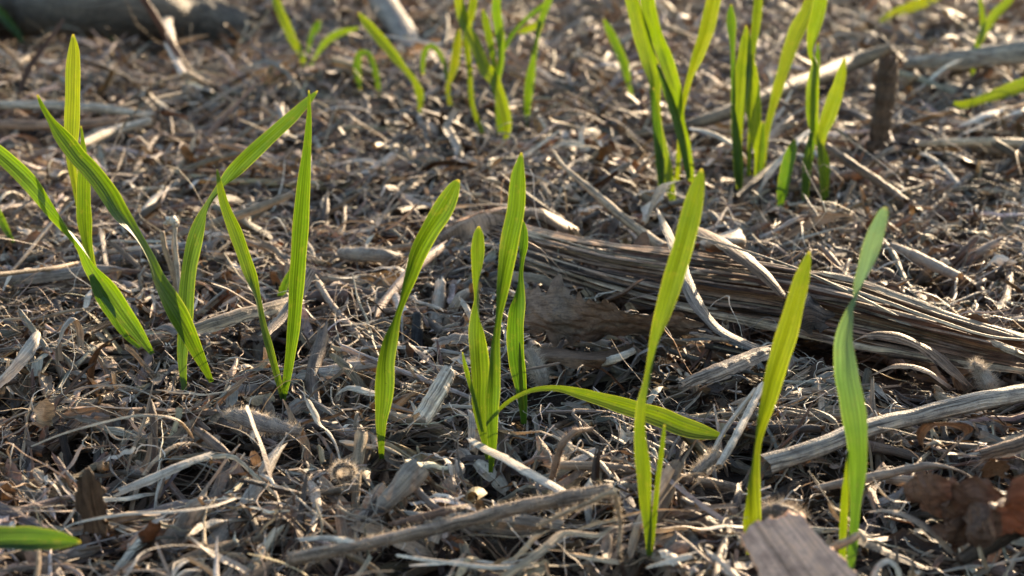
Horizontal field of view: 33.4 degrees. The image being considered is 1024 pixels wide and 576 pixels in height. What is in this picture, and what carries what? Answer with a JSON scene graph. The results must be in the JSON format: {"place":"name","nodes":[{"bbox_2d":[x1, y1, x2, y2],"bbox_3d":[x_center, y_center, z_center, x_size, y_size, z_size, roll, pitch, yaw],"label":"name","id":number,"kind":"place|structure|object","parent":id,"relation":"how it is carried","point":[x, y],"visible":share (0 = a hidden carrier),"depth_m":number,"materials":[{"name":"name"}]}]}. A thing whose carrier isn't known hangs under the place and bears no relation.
{"place":"outdoors","nodes":[
{"label":"outdoors","id":0,"kind":"place"},
{"bbox_2d":[0,0,1023,575],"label":"soil ground","id":1,"kind":"structure","parent":0,"point":[556,400],"depth_m":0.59,"materials":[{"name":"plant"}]},
{"bbox_2d":[0,210,14,242],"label":"wheat seedling","id":2,"kind":"object","parent":1,"relation":"on","point":[4,226],"visible":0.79,"depth_m":0.76,"materials":[{"name":"green plant"}]},
{"bbox_2d":[0,7,23,42],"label":"wheat seedling","id":3,"kind":"object","parent":1,"relation":"on","point":[8,22],"visible":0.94,"depth_m":1.44,"materials":[{"name":"green plant"}]},
{"bbox_2d":[0,330,40,387],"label":"straw strip","id":4,"kind":"object","parent":1,"relation":"on","point":[26,353],"visible":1,"depth_m":0.55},
{"bbox_2d":[16,230,40,258],"bbox_3d":[-0.209,-0.019,0.740,0.010,0.012,0.009,0,16,0],"label":"leaf scrap","id":5,"kind":"object","parent":1,"relation":"on","point":[33,236],"visible":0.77,"depth_m":0.74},
{"bbox_2d":[0,526,80,549],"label":"wheat seedling","id":6,"kind":"object","parent":1,"relation":"on","point":[26,538],"visible":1,"depth_m":0.41,"materials":[{"name":"green plant"}]},
{"bbox_2d":[29,398,54,427],"bbox_3d":[-0.141,0.038,0.511,0.008,0.021,0.032,-5,17,-17],"label":"bark piece","id":7,"kind":"object","parent":1,"relation":"on","point":[43,410],"visible":1,"depth_m":0.51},
{"bbox_2d":[0,115,128,130],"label":"straw stalk","id":8,"kind":"object","parent":1,"relation":"on","point":[24,125],"visible":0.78,"depth_m":1.00,"materials":[{"name":"beige plant"}]},
{"bbox_2d":[57,426,76,492],"bbox_3d":[-0.138,0.054,0.530,0.008,0.020,0.012,0,16,0],"label":"charred stub","id":9,"kind":"object","parent":1,"relation":"on","point":[65,450],"visible":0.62,"depth_m":0.53,"materials":[{"name":"black plant"}]},
{"bbox_2d":[55,317,83,364],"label":"straw arch","id":10,"kind":"structure","parent":1,"relation":"on","point":[80,340],"depth_m":0.58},
{"bbox_2d":[0,145,154,354],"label":"wheat seedling","id":11,"kind":"object","parent":1,"relation":"on","point":[115,306],"visible":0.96,"depth_m":0.61,"materials":[{"name":"green plant"}]},
{"bbox_2d":[0,100,157,119],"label":"straw stalk","id":12,"kind":"object","parent":1,"relation":"on","point":[55,105],"visible":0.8,"depth_m":1.03,"materials":[{"name":"beige weathered plant"}]},
{"bbox_2d":[64,34,128,334],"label":"wheat seedling","id":13,"kind":"object","parent":1,"relation":"on","point":[80,183],"visible":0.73,"depth_m":0.62,"materials":[{"name":"green plant"}]},
{"bbox_2d":[75,466,118,538],"bbox_3d":[-0.109,0.056,0.450,0.011,0.024,0.012,-6,17,-19],"label":"bark chip","id":14,"kind":"object","parent":1,"relation":"on","point":[89,499],"visible":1,"depth_m":0.45,"materials":[{"name":"wood"}]},
{"bbox_2d":[31,414,193,446],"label":"straw arch","id":15,"kind":"structure","parent":1,"relation":"on","point":[155,415],"depth_m":0.49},
{"bbox_2d":[78,118,151,146],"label":"dead twig","id":16,"kind":"object","parent":1,"relation":"on","point":[127,127],"visible":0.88,"depth_m":0.98,"materials":[{"name":"wood"}]},
{"bbox_2d":[36,95,213,382],"bbox_3d":[-0.126,-0.008,0.563,0.051,0.114,0.006,-5,17,-17],"label":"wheat seedling","id":17,"kind":"object","parent":1,"relation":"on","point":[86,165],"visible":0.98,"depth_m":0.56,"materials":[{"name":"green plant"}]},
{"bbox_2d":[0,0,256,47],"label":"fallen log","id":18,"kind":"object","parent":1,"relation":"on","point":[211,18],"visible":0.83,"depth_m":1.45,"materials":[{"name":"grey wood"}]},
{"bbox_2d":[60,498,236,530],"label":"straw arch","id":19,"kind":"structure","parent":1,"relation":"on","point":[159,512],"depth_m":0.44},
{"bbox_2d":[111,451,214,496],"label":"straw stalk","id":20,"kind":"object","parent":1,"relation":"on","point":[150,479],"visible":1,"depth_m":0.48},
{"bbox_2d":[141,0,192,72],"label":"dark twig","id":21,"kind":"object","parent":1,"relation":"on","point":[154,15],"visible":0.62,"depth_m":1.22,"materials":[{"name":"wood"}]},
{"bbox_2d":[160,215,180,292],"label":"dried flower stalk","id":22,"kind":"object","parent":1,"relation":"on","point":[174,269],"visible":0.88,"depth_m":0.67,"materials":[{"name":"plant"}]},
{"bbox_2d":[161,17,185,74],"bbox_3d":[-0.266,-0.203,1.341,0.022,0.024,0.380,-3,16,-11],"label":"dry blade","id":23,"kind":"object","parent":1,"relation":"on","point":[167,22],"visible":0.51,"depth_m":1.27,"materials":[{"name":"plant"}]},
{"bbox_2d":[177,90,317,389],"bbox_3d":[-0.094,-0.012,0.587,0.058,0.109,0.017,-13,20,-38],"label":"wheat seedling","id":24,"kind":"object","parent":1,"relation":"on","point":[249,156],"visible":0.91,"depth_m":0.58,"materials":[{"name":"green plant"}]},
{"bbox_2d":[194,267,315,335],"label":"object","id":25,"kind":"object","parent":1,"relation":"on","point":[279,307],"visible":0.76,"depth_m":0.61,"materials":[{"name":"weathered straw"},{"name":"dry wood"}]},
{"bbox_2d":[220,404,304,442],"bbox_3d":[-0.080,0.041,0.532,0.036,0.012,0.014,10,19,31],"label":"wood chip","id":26,"kind":"object","parent":1,"relation":"on","point":[265,423],"visible":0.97,"depth_m":0.53,"materials":[{"name":"plant"}]},
{"bbox_2d":[216,90,311,400],"bbox_3d":[-0.079,-0.007,0.555,0.035,0.118,0.004,6,17,20],"label":"wheat seedling","id":27,"kind":"object","parent":1,"relation":"on","point":[300,230],"visible":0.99,"depth_m":0.56,"materials":[{"name":"green plant"}]},
{"bbox_2d":[272,0,358,66],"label":"wheat seedling","id":28,"kind":"object","parent":1,"relation":"on","point":[287,27],"visible":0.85,"depth_m":1.26,"materials":[{"name":"green plant"}]},
{"bbox_2d":[305,398,340,459],"bbox_3d":[-0.056,0.042,0.504,0.011,0.017,0.009,0,16,0],"label":"straw strip","id":29,"kind":"object","parent":1,"relation":"on","point":[314,413],"visible":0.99,"depth_m":0.50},
{"bbox_2d":[295,535,355,542],"bbox_3d":[-0.048,0.064,0.438,0.017,0.002,0.007,0,16,0],"label":"wood splinter","id":30,"kind":"object","parent":1,"relation":"on","point":[340,539],"visible":1,"depth_m":0.44,"materials":[{"name":"beige wood"}]},
{"bbox_2d":[326,457,360,488],"bbox_3d":[-0.047,0.052,0.483,0.011,0.012,0.012,-5,17,-18],"label":"fuzzy ring","id":31,"kind":"object","parent":1,"relation":"on","point":[349,475],"visible":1,"depth_m":0.48,"materials":[{"name":"plant"}]},
{"bbox_2d":[353,50,380,95],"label":"wheat seedling","id":32,"kind":"object","parent":1,"relation":"on","point":[357,63],"visible":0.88,"depth_m":1.11,"materials":[{"name":"green plant"}]},
{"bbox_2d":[337,245,404,268],"bbox_3d":[-0.062,-0.014,0.722,0.035,0.014,0.018,8,18,27],"label":"wood chip","id":33,"kind":"object","parent":1,"relation":"on","point":[367,254],"visible":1,"depth_m":0.71,"materials":[{"name":"plant"}]},
{"bbox_2d":[368,0,419,51],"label":"grey stalk","id":34,"kind":"object","parent":1,"relation":"on","point":[392,17],"visible":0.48,"depth_m":1.51,"materials":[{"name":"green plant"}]},
{"bbox_2d":[358,12,447,112],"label":"wheat seedling","id":35,"kind":"object","parent":1,"relation":"on","point":[378,37],"visible":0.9,"depth_m":1.05,"materials":[{"name":"green plant"}]},
{"bbox_2d":[339,343,471,399],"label":"straw stalk","id":36,"kind":"object","parent":1,"relation":"on","point":[354,352],"visible":0.7,"depth_m":0.57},
{"bbox_2d":[409,312,423,369],"bbox_3d":[-0.035,0.021,0.632,0.006,0.021,0.018,0,16,0],"label":"charred stub","id":37,"kind":"object","parent":1,"relation":"on","point":[416,332],"visible":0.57,"depth_m":0.63,"materials":[{"name":"black plant"}]},
{"bbox_2d":[375,179,459,458],"bbox_3d":[-0.028,0.016,0.508,0.026,0.098,0.007,0,16,0],"label":"wheat seedling","id":38,"kind":"object","parent":1,"relation":"on","point":[439,215],"visible":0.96,"depth_m":0.51,"materials":[{"name":"green plant"}]},
{"bbox_2d":[388,504,469,525],"bbox_3d":[-0.022,0.060,0.449,0.022,0.006,0.010,0,16,0],"label":"bark strip","id":39,"kind":"object","parent":1,"relation":"on","point":[420,518],"visible":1,"depth_m":0.45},
{"bbox_2d":[411,365,455,424],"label":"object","id":40,"kind":"object","parent":1,"relation":"on","point":[430,405],"visible":1,"depth_m":0.52,"materials":[{"name":"wood"}]},
{"bbox_2d":[427,276,446,333],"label":"straw stalk","id":41,"kind":"object","parent":1,"relation":"on","point":[439,296],"visible":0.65,"depth_m":0.68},
{"bbox_2d":[286,480,613,568],"bbox_3d":[-0.015,0.061,0.445,0.092,0.015,0.010,-6,17,-19],"label":"hairy stalk","id":42,"kind":"object","parent":1,"relation":"on","point":[562,499],"visible":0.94,"depth_m":0.44,"materials":[{"name":"brown plant"}]},
{"bbox_2d":[445,29,461,112],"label":"wheat seedling","id":43,"kind":"object","parent":1,"relation":"on","point":[455,58],"visible":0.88,"depth_m":1.07,"materials":[{"name":"green plant"}]},
{"bbox_2d":[396,554,534,569],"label":"straw stalk","id":44,"kind":"object","parent":1,"relation":"on","point":[483,566],"visible":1,"depth_m":0.42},
{"bbox_2d":[454,0,511,139],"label":"wheat seedling","id":45,"kind":"object","parent":1,"relation":"on","point":[490,74],"visible":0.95,"depth_m":0.95,"materials":[{"name":"green plant"}]},
{"bbox_2d":[0,0,1023,575],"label":"leaf litter","id":46,"kind":"object","parent":1,"relation":"on","point":[150,532],"visible":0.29,"depth_m":0.58,"materials":[{"name":"plant"}]},
{"bbox_2d":[2,95,1023,574],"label":"soil crumbs","id":47,"kind":"object","parent":1,"relation":"on","point":[100,567],"visible":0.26,"depth_m":0.57,"materials":[{"name":"soil"}]},
{"bbox_2d":[467,437,565,492],"bbox_3d":[0.000,0.050,0.485,0.008,0.004,0.059,-10,19,-32],"label":"straw strip","id":48,"kind":"object","parent":1,"relation":"on","point":[519,467],"visible":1,"depth_m":0.48,"materials":[{"name":"plant"}]},
{"bbox_2d":[506,221,527,423],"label":"wheat seedling","id":49,"kind":"object","parent":1,"relation":"on","point":[515,337],"visible":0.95,"depth_m":0.54,"materials":[{"name":"green plant"}]},
{"bbox_2d":[504,0,551,126],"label":"wheat seedling","id":50,"kind":"object","parent":1,"relation":"on","point":[543,8],"visible":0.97,"depth_m":1.01,"materials":[{"name":"green plant"}]},
{"bbox_2d":[524,345,552,392],"bbox_3d":[0.009,0.026,0.569,0.013,0.016,0.016,0,16,0],"label":"fluffy plume","id":51,"kind":"object","parent":1,"relation":"on","point":[540,376],"visible":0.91,"depth_m":0.57,"materials":[{"name":"plant"}]},
{"bbox_2d":[501,524,613,575],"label":"straw stalk","id":52,"kind":"object","parent":1,"relation":"on","point":[551,541],"visible":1,"depth_m":0.43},
{"bbox_2d":[547,424,595,478],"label":"bristly stem","id":53,"kind":"object","parent":1,"relation":"on","point":[565,439],"visible":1,"depth_m":0.49,"materials":[{"name":"plant"}]},
{"bbox_2d":[524,342,634,369],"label":"dead leaf","id":54,"kind":"object","parent":1,"relation":"on","point":[572,359],"visible":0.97,"depth_m":0.57,"materials":[{"name":"plant"}]},
{"bbox_2d":[536,486,625,557],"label":"hairy stalk","id":55,"kind":"object","parent":1,"relation":"on","point":[615,495],"visible":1,"depth_m":0.43,"materials":[{"name":"plant"}]},
{"bbox_2d":[462,152,724,472],"bbox_3d":[0.024,0.014,0.498,0.078,0.109,0.007,0,16,0],"label":"wheat seedling","id":56,"kind":"object","parent":1,"relation":"on","point":[484,385],"visible":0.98,"depth_m":0.50,"materials":[{"name":"green plant"}]},
{"bbox_2d":[569,552,622,564],"bbox_3d":[0.021,0.068,0.429,0.014,0.003,0.012,0,16,0],"label":"straw strip","id":57,"kind":"object","parent":1,"relation":"on","point":[599,559],"visible":1,"depth_m":0.42,"materials":[{"name":"beige plant"}]},
{"bbox_2d":[514,274,704,346],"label":"dead leaf","id":58,"kind":"object","parent":1,"relation":"on","point":[557,311],"visible":0.9,"depth_m":0.59,"materials":[{"name":"plant"}]},
{"bbox_2d":[603,19,633,102],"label":"wheat seedling","id":59,"kind":"object","parent":1,"relation":"on","point":[619,52],"visible":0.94,"depth_m":1.11,"materials":[{"name":"green plant"}]},
{"bbox_2d":[601,347,635,366],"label":"straw stalk","id":60,"kind":"object","parent":1,"relation":"on","point":[615,358],"visible":0.98,"depth_m":0.57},
{"bbox_2d":[634,168,704,555],"bbox_3d":[0.040,0.027,0.436,0.016,0.116,0.007,0,16,0],"label":"wheat seedling","id":61,"kind":"object","parent":1,"relation":"on","point":[680,253],"visible":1,"depth_m":0.43,"materials":[{"name":"green plant"}]},
{"bbox_2d":[646,551,698,568],"bbox_3d":[0.040,0.068,0.423,0.014,0.006,0.006,0,16,0],"label":"straw sliver","id":62,"kind":"object","parent":1,"relation":"on","point":[679,558],"visible":1,"depth_m":0.42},
{"bbox_2d":[625,0,720,201],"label":"wheat seedling","id":63,"kind":"object","parent":1,"relation":"on","point":[646,28],"visible":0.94,"depth_m":0.83,"materials":[{"name":"green plant"}]},
{"bbox_2d":[689,446,731,482],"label":"hairy stalk","id":64,"kind":"object","parent":1,"relation":"on","point":[707,462],"visible":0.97,"depth_m":0.49,"materials":[{"name":"plant"}]},
{"bbox_2d":[688,127,751,168],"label":"straw arch","id":65,"kind":"structure","parent":1,"relation":"on","point":[718,136],"depth_m":0.87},
{"bbox_2d":[706,549,738,575],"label":"straw sliver","id":66,"kind":"object","parent":1,"relation":"on","point":[728,569],"visible":1,"depth_m":0.41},
{"bbox_2d":[700,227,745,252],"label":"rolled leaf","id":67,"kind":"object","parent":1,"relation":"on","point":[737,236],"visible":0.73,"depth_m":0.69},
{"bbox_2d":[677,345,770,386],"bbox_3d":[0.073,0.026,0.565,0.041,0.007,0.012,-11,19,-33],"label":"wood splinter","id":68,"kind":"object","parent":1,"relation":"on","point":[729,367],"visible":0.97,"depth_m":0.56,"materials":[{"name":"brown wood"}]},
{"bbox_2d":[432,207,1023,373],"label":"split stalk","id":69,"kind":"object","parent":1,"relation":"on","point":[754,289],"visible":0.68,"depth_m":0.63,"materials":[{"name":"brown weathered wood"}]},
{"bbox_2d":[551,150,665,246],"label":"dead twig","id":70,"kind":"object","parent":69,"relation":"on","point":[607,204],"visible":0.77,"depth_m":0.75,"materials":[{"name":"wood"}]},
{"bbox_2d":[656,208,760,348],"bbox_3d":[0.064,-0.004,0.633,0.023,0.025,0.122,-5,17,-15],"label":"straw strip","id":71,"kind":"object","parent":69,"relation":"on","point":[694,300],"visible":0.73,"depth_m":0.60,"materials":[{"name":"beige weathered plant"}]},
{"bbox_2d":[780,292,834,335],"bbox_3d":[0.105,0.008,0.609,0.011,0.012,0.027,-10,19,-30],"label":"husk scrap","id":72,"kind":"object","parent":69,"relation":"on","point":[816,315],"visible":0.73,"depth_m":0.60,"materials":[{"name":"brown plant"}]},
{"bbox_2d":[711,387,756,452],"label":"straw stalk","id":73,"kind":"object","parent":1,"relation":"on","point":[738,411],"visible":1,"depth_m":0.51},
{"bbox_2d":[716,381,762,468],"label":"straw stalk","id":74,"kind":"object","parent":1,"relation":"on","point":[739,428],"visible":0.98,"depth_m":0.50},
{"bbox_2d":[727,0,765,189],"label":"wheat seedling","id":75,"kind":"object","parent":1,"relation":"on","point":[745,88],"visible":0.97,"depth_m":0.85,"materials":[{"name":"green plant"}]},
{"bbox_2d":[732,157,780,201],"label":"straw stalk","id":76,"kind":"object","parent":1,"relation":"on","point":[753,183],"visible":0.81,"depth_m":0.82,"materials":[{"name":"beige plant"}]},
{"bbox_2d":[625,42,895,139],"bbox_3d":[0.169,-0.126,1.074,0.035,0.029,0.284,13,21,39],"label":"grey stalk","id":77,"kind":"object","parent":1,"relation":"on","point":[854,62],"visible":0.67,"depth_m":1.07,"materials":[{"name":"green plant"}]},
{"bbox_2d":[743,251,810,554],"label":"wheat seedling","id":78,"kind":"object","parent":1,"relation":"on","point":[785,338],"visible":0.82,"depth_m":0.43,"materials":[{"name":"green plant"}]},
{"bbox_2d":[755,129,809,194],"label":"stalk","id":79,"kind":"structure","parent":1,"relation":"on","point":[777,163],"depth_m":0.83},
{"bbox_2d":[776,139,796,206],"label":"wheat seedling","id":80,"kind":"object","parent":1,"relation":"on","point":[787,163],"visible":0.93,"depth_m":0.81,"materials":[{"name":"green plant"}]},
{"bbox_2d":[761,486,813,526],"bbox_3d":[0.070,0.059,0.446,0.017,0.014,0.016,0,16,0],"label":"hairy husk","id":81,"kind":"object","parent":1,"relation":"on","point":[775,510],"visible":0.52,"depth_m":0.44,"materials":[{"name":"plant"}]},
{"bbox_2d":[763,0,812,168],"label":"wheat seedling","id":82,"kind":"object","parent":1,"relation":"on","point":[797,28],"visible":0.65,"depth_m":0.87,"materials":[{"name":"green plant"}]},
{"bbox_2d":[738,510,857,575],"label":"wood chunk","id":83,"kind":"object","parent":1,"relation":"on","point":[788,543],"visible":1,"depth_m":0.40,"materials":[{"name":"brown wood"}]},
{"bbox_2d":[802,0,845,203],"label":"wheat seedling","id":84,"kind":"object","parent":1,"relation":"on","point":[818,133],"visible":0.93,"depth_m":0.83,"materials":[{"name":"green plant"}]},
{"bbox_2d":[830,531,867,550],"bbox_3d":[0.081,0.064,0.416,0.010,0.010,0.007,0,16,0],"label":"straw sliver","id":85,"kind":"object","parent":1,"relation":"on","point":[847,541],"visible":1,"depth_m":0.41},
{"bbox_2d":[834,206,887,569],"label":"wheat seedling","id":86,"kind":"object","parent":1,"relation":"on","point":[851,401],"visible":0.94,"depth_m":0.42,"materials":[{"name":"green plant"}]},
{"bbox_2d":[824,143,909,203],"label":"dark twig","id":87,"kind":"object","parent":1,"relation":"on","point":[862,171],"visible":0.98,"depth_m":0.83,"materials":[{"name":"wood"}]},
{"bbox_2d":[866,53,898,153],"bbox_3d":[0.203,-0.100,0.934,0.015,0.058,0.013,0,16,0],"label":"brown stub","id":88,"kind":"object","parent":1,"relation":"on","point":[885,96],"visible":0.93,"depth_m":0.93,"materials":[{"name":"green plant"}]},
{"bbox_2d":[870,559,901,575],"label":"straw sliver","id":89,"kind":"object","parent":1,"relation":"on","point":[878,566],"visible":1,"depth_m":0.41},
{"bbox_2d":[810,462,971,492],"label":"straw stalk","id":90,"kind":"object","parent":1,"relation":"on","point":[884,474],"visible":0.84,"depth_m":0.47,"materials":[{"name":"plant"}]},
{"bbox_2d":[760,384,1023,475],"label":"broken stalk","id":91,"kind":"object","parent":1,"relation":"on","point":[779,460],"visible":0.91,"depth_m":0.51,"materials":[{"name":"beige weathered plant"}]},
{"bbox_2d":[879,0,937,22],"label":"wheat seedling","id":92,"kind":"object","parent":1,"relation":"on","point":[904,7],"visible":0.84,"depth_m":1.45,"materials":[{"name":"green plant"}]},
{"bbox_2d":[872,363,950,387],"bbox_3d":[0.131,0.029,0.558,0.027,0.008,0.008,0,16,0],"label":"strip","id":93,"kind":"object","parent":1,"relation":"on","point":[918,368],"visible":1,"depth_m":0.56,"materials":[{"name":"beige plant"}]},
{"bbox_2d":[868,509,956,555],"bbox_3d":[0.102,0.062,0.439,0.028,0.009,0.004,12,20,37],"label":"straw strip","id":94,"kind":"object","parent":1,"relation":"on","point":[926,527],"visible":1,"depth_m":0.43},
{"bbox_2d":[853,331,972,392],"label":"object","id":95,"kind":"object","parent":1,"relation":"on","point":[943,362],"visible":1,"depth_m":0.57,"materials":[{"name":"beige plant"}]},
{"bbox_2d":[888,242,964,280],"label":"straw stalk","id":96,"kind":"object","parent":1,"relation":"on","point":[925,261],"visible":0.98,"depth_m":0.69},
{"bbox_2d":[913,153,959,183],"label":"straw stalk","id":97,"kind":"object","parent":1,"relation":"on","point":[946,169],"visible":0.98,"depth_m":0.87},
{"bbox_2d":[916,422,972,460],"bbox_3d":[0.122,0.043,0.481,0.016,0.020,0.022,0,16,0],"label":"curled strip","id":98,"kind":"object","parent":1,"relation":"on","point":[925,428],"visible":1,"depth_m":0.48,"materials":[{"name":"beige plant"}]},
{"bbox_2d":[900,40,1023,70],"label":"stalk","id":99,"kind":"object","parent":1,"relation":"on","point":[1012,52],"visible":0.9,"depth_m":1.15,"materials":[{"name":"beige plant"}]},
{"bbox_2d":[902,470,1023,552],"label":"curled dead leaf","id":100,"kind":"object","parent":1,"relation":"on","point":[976,511],"visible":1,"depth_m":0.42,"materials":[{"name":"plant"}]},
{"bbox_2d":[916,137,1023,148],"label":"straw stalk","id":101,"kind":"object","parent":1,"relation":"on","point":[1012,143],"visible":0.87,"depth_m":0.91,"materials":[{"name":"beige plant"}]},
{"bbox_2d":[965,354,1001,390],"bbox_3d":[0.155,0.029,0.559,0.012,0.016,0.014,-10,19,-30],"label":"fluffy plume","id":102,"kind":"object","parent":1,"relation":"on","point":[986,379],"visible":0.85,"depth_m":0.56,"materials":[{"name":"plant"}]},
{"bbox_2d":[953,77,1023,108],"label":"wheat seedling","id":103,"kind":"object","parent":1,"relation":"on","point":[1015,87],"visible":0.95,"depth_m":1.01,"materials":[{"name":"green plant"}]},
{"bbox_2d":[956,532,1023,565],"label":"dark twig","id":104,"kind":"object","parent":1,"relation":"on","point":[969,554],"visible":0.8,"depth_m":0.43,"materials":[{"name":"wood"}]},
{"bbox_2d":[958,102,1023,126],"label":"straw strip","id":105,"kind":"object","parent":1,"relation":"on","point":[986,115],"visible":1,"depth_m":0.93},
{"bbox_2d":[971,0,1012,75],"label":"wheat seedling","id":106,"kind":"object","parent":1,"relation":"on","point":[997,11],"visible":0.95,"depth_m":1.15,"materials":[{"name":"green plant"}]},
{"bbox_2d":[962,108,1023,133],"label":"straw strip","id":107,"kind":"object","parent":1,"relation":"on","point":[986,124],"visible":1,"depth_m":0.93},
{"bbox_2d":[980,459,1010,478],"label":"dead leaf","id":108,"kind":"object","parent":1,"relation":"on","point":[992,468],"visible":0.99,"depth_m":0.47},
{"bbox_2d":[975,434,1023,461],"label":"wood splinter","id":109,"kind":"object","parent":1,"relation":"on","point":[1011,447],"visible":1,"depth_m":0.49,"materials":[{"name":"beige wood"}]},
{"bbox_2d":[988,338,1023,359],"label":"strip","id":110,"kind":"object","parent":1,"relation":"on","point":[1011,350],"visible":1,"depth_m":0.57,"materials":[{"name":"beige plant"}]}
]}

